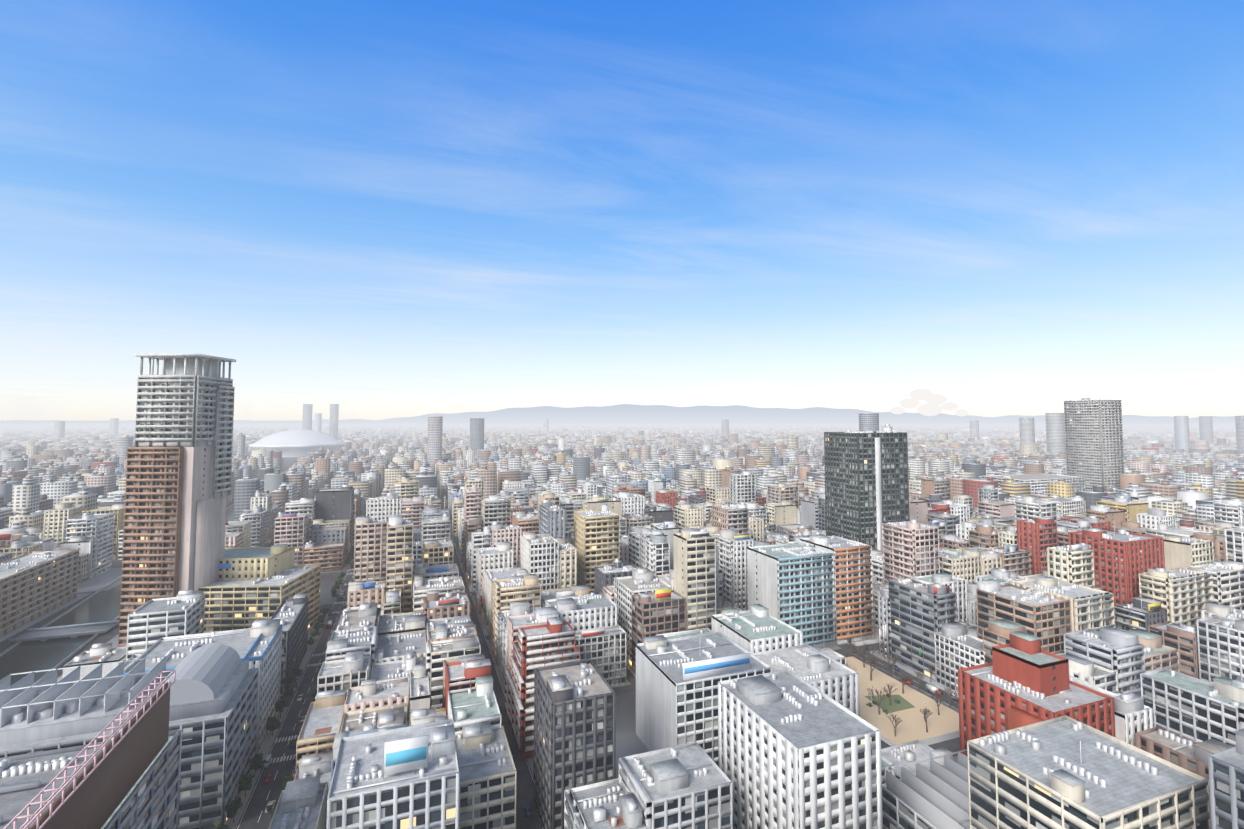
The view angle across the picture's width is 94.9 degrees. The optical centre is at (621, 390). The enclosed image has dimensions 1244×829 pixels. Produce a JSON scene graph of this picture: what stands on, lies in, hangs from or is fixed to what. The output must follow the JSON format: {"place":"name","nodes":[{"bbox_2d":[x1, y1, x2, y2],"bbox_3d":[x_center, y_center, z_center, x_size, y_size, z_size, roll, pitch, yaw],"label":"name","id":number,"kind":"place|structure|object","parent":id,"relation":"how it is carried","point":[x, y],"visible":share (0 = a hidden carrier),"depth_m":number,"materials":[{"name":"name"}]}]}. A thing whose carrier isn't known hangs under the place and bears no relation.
{"place":"outdoors","nodes":[
{"label":"outdoors","id":0,"kind":"place"},
{"bbox_2d":[0,469,288,685],"bbox_3d":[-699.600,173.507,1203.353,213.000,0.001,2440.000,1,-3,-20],"label":"canal water","id":1,"kind":"structure","parent":0,"point":[48,654],"depth_m":282.08,"materials":[{"name":"grey liquid"}]},
{"bbox_2d":[0,423,1235,828],"bbox_3d":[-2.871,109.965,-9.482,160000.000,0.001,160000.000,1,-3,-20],"label":"ground","id":2,"kind":"structure","parent":0,"point":[274,789],"depth_m":272.38,"materials":[{"name":"grey asphalt"}]},
{"bbox_2d":[249,429,346,456],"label":"stadium dome","id":3,"kind":"structure","parent":2,"relation":"on","point":[295,443],"depth_m":1753.08,"materials":[{"name":"metal"}]},
{"bbox_2d":[0,463,959,828],"bbox_3d":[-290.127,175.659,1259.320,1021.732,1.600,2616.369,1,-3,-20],"label":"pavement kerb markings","id":4,"kind":"object","parent":2,"relation":"on","point":[942,725],"visible":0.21,"depth_m":227.00,"materials":[{"name":"beige concrete"}]},
{"bbox_2d":[213,546,956,828],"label":"trees","id":5,"kind":"object","parent":2,"relation":"on","point":[257,762],"depth_m":219.11,"materials":[{"name":"green plant"}]},
{"bbox_2d":[262,557,958,816],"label":"cars","id":6,"kind":"object","parent":2,"relation":"on","point":[930,687],"visible":0.23,"depth_m":214.43,"materials":[{"name":"paint"}]},
{"bbox_2d":[0,354,1243,828],"bbox_3d":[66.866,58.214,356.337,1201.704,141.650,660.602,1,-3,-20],"label":"building walls","id":7,"kind":"structure","parent":2,"relation":"on","point":[200,540],"depth_m":253.22,"materials":[{"name":"white concrete"}]},
{"bbox_2d":[0,380,1243,828],"bbox_3d":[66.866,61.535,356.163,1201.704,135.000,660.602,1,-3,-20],"label":"windows","id":8,"kind":"structure","parent":7,"relation":"attached to","point":[712,808],"depth_m":243.98,"materials":[{"name":"grey glass"}]},
{"bbox_2d":[0,375,1243,828],"bbox_3d":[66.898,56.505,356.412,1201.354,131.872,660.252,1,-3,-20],"label":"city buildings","id":9,"kind":"structure","parent":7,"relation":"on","point":[828,721],"depth_m":165.75,"materials":[{"name":"grey concrete"}]},
{"bbox_2d":[0,487,1160,828],"bbox_3d":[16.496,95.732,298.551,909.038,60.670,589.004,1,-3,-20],"label":"roofs","id":10,"kind":"structure","parent":9,"relation":"on","point":[96,791],"depth_m":148.96,"materials":[{"name":"grey metal"}]},
{"bbox_2d":[0,423,1243,828],"bbox_3d":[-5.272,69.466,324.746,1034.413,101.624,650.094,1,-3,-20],"label":"rooftop equipment","id":11,"kind":"object","parent":9,"relation":"on","point":[996,739],"visible":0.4,"depth_m":187.69,"materials":[{"name":"grey metal"}]},
{"bbox_2d":[0,404,1243,534],"bbox_3d":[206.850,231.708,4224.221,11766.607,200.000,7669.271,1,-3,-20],"label":"city buildings","id":12,"kind":"structure","parent":2,"relation":"on","point":[1184,474],"depth_m":983.39,"materials":[{"name":"grey concrete"}]},
{"bbox_2d":[0,404,1243,423],"bbox_3d":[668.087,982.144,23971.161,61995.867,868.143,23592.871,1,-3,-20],"label":"mountain terrain","id":13,"kind":"structure","parent":0,"point":[626,413],"depth_m":23942.80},
{"bbox_2d":[0,0,1243,420],"label":"sky","id":14,"kind":"structure","parent":0,"point":[373,209],"materials":[{"name":"blue"}]},
{"bbox_2d":[890,389,968,415],"bbox_3d":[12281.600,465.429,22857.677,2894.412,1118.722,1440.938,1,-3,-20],"label":"cloud","id":15,"kind":"structure","parent":0,"point":[931,407],"depth_m":22611.97,"materials":[{"name":"white"}]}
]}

